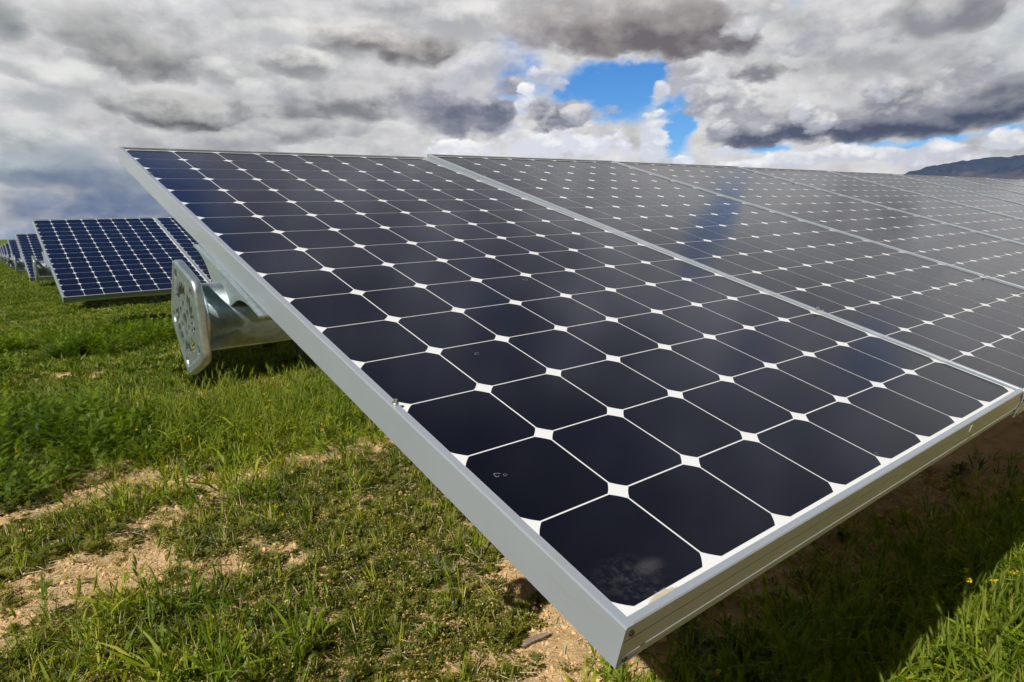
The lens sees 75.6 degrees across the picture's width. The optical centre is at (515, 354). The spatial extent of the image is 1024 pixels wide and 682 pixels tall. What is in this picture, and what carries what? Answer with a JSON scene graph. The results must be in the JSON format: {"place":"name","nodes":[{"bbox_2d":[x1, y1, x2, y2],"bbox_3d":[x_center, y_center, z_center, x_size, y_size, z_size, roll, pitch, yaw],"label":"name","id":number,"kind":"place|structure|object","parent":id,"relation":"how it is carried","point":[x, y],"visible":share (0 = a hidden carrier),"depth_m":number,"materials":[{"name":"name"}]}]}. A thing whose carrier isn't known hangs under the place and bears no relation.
{"place":"outdoors","nodes":[
{"label":"outdoors","id":0,"kind":"place"},
{"bbox_2d":[0,259,324,407],"label":"field grass","id":1,"kind":"structure","parent":0,"point":[18,291],"depth_m":7.80,"materials":[{"name":"green plant"}]},
{"bbox_2d":[0,239,1023,681],"bbox_3d":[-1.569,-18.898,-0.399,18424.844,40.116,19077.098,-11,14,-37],"label":"ground","id":2,"kind":"structure","parent":0,"point":[572,649],"depth_m":2.71,"materials":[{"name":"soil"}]},
{"bbox_2d":[0,312,233,509],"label":"lush weeds","id":3,"kind":"object","parent":2,"relation":"on","point":[54,420],"visible":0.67,"depth_m":4.34,"materials":[{"name":"green plant"}]},
{"bbox_2d":[171,244,291,374],"bbox_3d":[4.373,-1.030,5.114,12.782,0.250,0.389,-11,14,-37],"label":"torque tube","id":4,"kind":"object","parent":2,"relation":"on","point":[223,309],"visible":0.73,"depth_m":1.25,"materials":[{"name":"metal"}]},
{"bbox_2d":[118,147,1023,668],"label":"solar panel","id":5,"kind":"object","parent":4,"relation":"on","point":[616,447],"visible":1,"depth_m":1.01,"materials":[{"name":"glass"}]},
{"bbox_2d":[427,154,1023,417],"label":"solar panel","id":6,"kind":"object","parent":4,"relation":"on","point":[967,318],"visible":0.91,"depth_m":1.96,"materials":[{"name":"glass"}]},
{"bbox_2d":[615,161,1023,286],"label":"solar panel","id":7,"kind":"object","parent":4,"relation":"on","point":[1000,258],"visible":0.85,"depth_m":2.86,"materials":[{"name":"glass"}]},
{"bbox_2d":[742,167,1023,243],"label":"solar panel","id":8,"kind":"object","parent":4,"relation":"on","point":[1008,227],"visible":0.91,"depth_m":3.67,"materials":[{"name":"glass"}]},
{"bbox_2d":[831,171,1023,218],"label":"solar panel","id":9,"kind":"object","parent":4,"relation":"on","point":[991,203],"visible":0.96,"depth_m":4.46,"materials":[{"name":"glass"}]},
{"bbox_2d":[896,174,1023,203],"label":"solar panel","id":10,"kind":"object","parent":4,"relation":"on","point":[1005,194],"visible":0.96,"depth_m":5.22,"materials":[{"name":"glass"}]},
{"bbox_2d":[946,176,1023,192],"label":"solar panel","id":11,"kind":"object","parent":4,"relation":"on","point":[1002,185],"visible":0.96,"depth_m":5.96,"materials":[{"name":"glass"}]},
{"bbox_2d":[989,178,1023,185],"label":"solar panel","id":12,"kind":"object","parent":4,"relation":"on","point":[1017,181],"visible":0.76,"depth_m":6.62,"materials":[{"name":"glass"}]},
{"bbox_2d":[294,341,304,358],"bbox_3d":[-2.351,-0.390,7.084,0.070,1.524,0.163,-11,14,-37],"label":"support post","id":13,"kind":"object","parent":2,"relation":"on","point":[298,350],"depth_m":7.14,"materials":[{"name":"metal"}]},
{"bbox_2d":[31,252,52,281],"bbox_3d":[-1.563,-1.219,7.545,6.448,0.252,0.388,-11,14,-37],"label":"torque tube","id":14,"kind":"object","parent":13,"relation":"attached to","point":[41,268],"visible":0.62,"depth_m":5.61,"materials":[{"name":"metal"}]},
{"bbox_2d":[32,217,208,302],"bbox_3d":[-3.590,-0.918,5.933,1.046,0.052,2.068,-11,32,-37],"label":"solar panel","id":15,"kind":"object","parent":14,"relation":"on","point":[90,259],"visible":0.91,"depth_m":5.79,"materials":[{"name":"glass"}]},
{"bbox_2d":[155,217,211,281],"bbox_3d":[-2.768,-1.076,6.575,1.046,0.052,2.068,-11,32,-37],"label":"solar panel","id":16,"kind":"object","parent":14,"relation":"on","point":[180,236],"visible":0.16,"depth_m":6.44,"materials":[{"name":"glass"}]},
{"bbox_2d":[0,357,1012,681],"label":"yellowing weeds","id":17,"kind":"object","parent":2,"relation":"on","point":[492,645],"visible":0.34,"depth_m":2.55,"materials":[{"name":"green plant"}]},
{"bbox_2d":[3,344,1017,679],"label":"yellow wildflowers","id":18,"kind":"object","parent":2,"relation":"on","point":[269,536],"visible":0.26,"depth_m":2.97,"materials":[{"name":"yellow plant"}]},
{"bbox_2d":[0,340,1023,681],"bbox_3d":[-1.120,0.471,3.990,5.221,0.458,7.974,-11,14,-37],"label":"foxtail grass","id":19,"kind":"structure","parent":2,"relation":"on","point":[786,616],"depth_m":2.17,"materials":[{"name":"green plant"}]},
{"bbox_2d":[0,339,1023,681],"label":"grass","id":20,"kind":"structure","parent":2,"relation":"on","point":[304,604],"depth_m":2.62,"materials":[{"name":"green plant"}]},
{"bbox_2d":[522,632,548,646],"bbox_3d":[0.062,0.936,2.174,0.100,0.022,0.029,-14,15,-29],"label":"wood chunk","id":21,"kind":"object","parent":2,"relation":"on","point":[531,640],"visible":1,"depth_m":2.17,"materials":[{"name":"beige wood"}]},
{"bbox_2d":[898,472,1023,681],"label":"tall weeds","id":22,"kind":"object","parent":2,"relation":"on","point":[975,557],"visible":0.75,"depth_m":2.09,"materials":[{"name":"green plant"}]},
{"bbox_2d":[0,0,1023,239],"label":"sky","id":23,"kind":"structure","parent":0,"point":[902,87],"materials":[{"name":"grey"}]},
{"bbox_2d":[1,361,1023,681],"label":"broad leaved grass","id":24,"kind":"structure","parent":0,"point":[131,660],"depth_m":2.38,"materials":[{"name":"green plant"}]},
{"bbox_2d":[903,155,1023,179],"bbox_3d":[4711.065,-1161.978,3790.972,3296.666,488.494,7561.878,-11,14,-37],"label":"mountains","id":25,"kind":"structure","parent":0,"point":[1012,167],"depth_m":5142.99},
{"bbox_3d":[-5.019,-1.011,10.937,0.070,1.485,0.163,-11,14,-37],"label":"support post","id":26,"kind":"object","parent":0,"visible":0},
{"bbox_2d":[13,253,25,270],"bbox_3d":[-5.729,-1.532,10.234,3.284,0.249,0.390,-11,14,-37],"label":"torque tube","id":27,"kind":"object","parent":26,"relation":"attached to","point":[20,263],"visible":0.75,"depth_m":9.26,"materials":[{"name":"metal"}]},
{"bbox_2d":[15,233,53,280],"bbox_3d":[-6.524,-1.468,9.586,1.046,0.048,2.067,-11,31,-37],"label":"solar panel","id":28,"kind":"object","parent":27,"relation":"on","point":[29,244],"visible":0.16,"depth_m":9.43,"materials":[{"name":"glass"}]},
{"bbox_3d":[-8.168,-1.627,14.873,0.070,1.443,0.163,-11,14,-37],"label":"support post","id":29,"kind":"object","parent":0,"visible":0},
{"bbox_2d":[6,254,13,265],"bbox_3d":[-8.877,-2.128,14.173,3.284,0.249,0.390,-11,14,-37],"label":"torque tube","id":30,"kind":"object","parent":29,"relation":"attached to","point":[10,260],"visible":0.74,"depth_m":13.20,"materials":[{"name":"metal"}]},
{"bbox_2d":[8,239,26,272],"bbox_3d":[-9.672,-2.063,13.525,1.046,0.046,2.067,-11,31,-37],"label":"solar panel","id":31,"kind":"object","parent":30,"relation":"on","point":[14,248],"visible":0.11,"depth_m":13.40,"materials":[{"name":"glass"}]},
{"bbox_3d":[-11.326,-2.252,18.855,0.070,1.400,0.163,-11,14,-37],"label":"support post","id":32,"kind":"object","parent":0,"visible":0},
{"bbox_3d":[-12.034,-2.731,18.160,3.284,0.249,0.390,-11,14,-37],"label":"torque tube","id":33,"kind":"object","parent":32,"relation":"attached to","visible":0},
{"bbox_2d":[4,243,14,267],"bbox_3d":[-12.830,-2.667,17.512,1.046,0.046,2.067,-11,31,-37],"label":"solar panel","id":34,"kind":"object","parent":33,"relation":"on","point":[8,251],"visible":0.08,"depth_m":17.39,"materials":[{"name":"glass"}]},
{"bbox_3d":[-14.495,-2.882,22.835,0.070,1.370,0.163,-11,14,-37],"label":"support post","id":35,"kind":"object","parent":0,"visible":0},
{"bbox_3d":[-15.202,-3.346,22.142,3.284,0.249,0.390,-11,14,-37],"label":"torque tube","id":36,"kind":"object","parent":35,"relation":"attached to","visible":0},
{"bbox_2d":[2,245,9,264],"bbox_3d":[-15.998,-3.282,21.494,1.046,0.046,2.067,-11,31,-37],"label":"solar panel","id":37,"kind":"object","parent":36,"relation":"on","point":[4,250],"visible":0.09,"depth_m":21.42,"materials":[{"name":"glass"}]}
]}

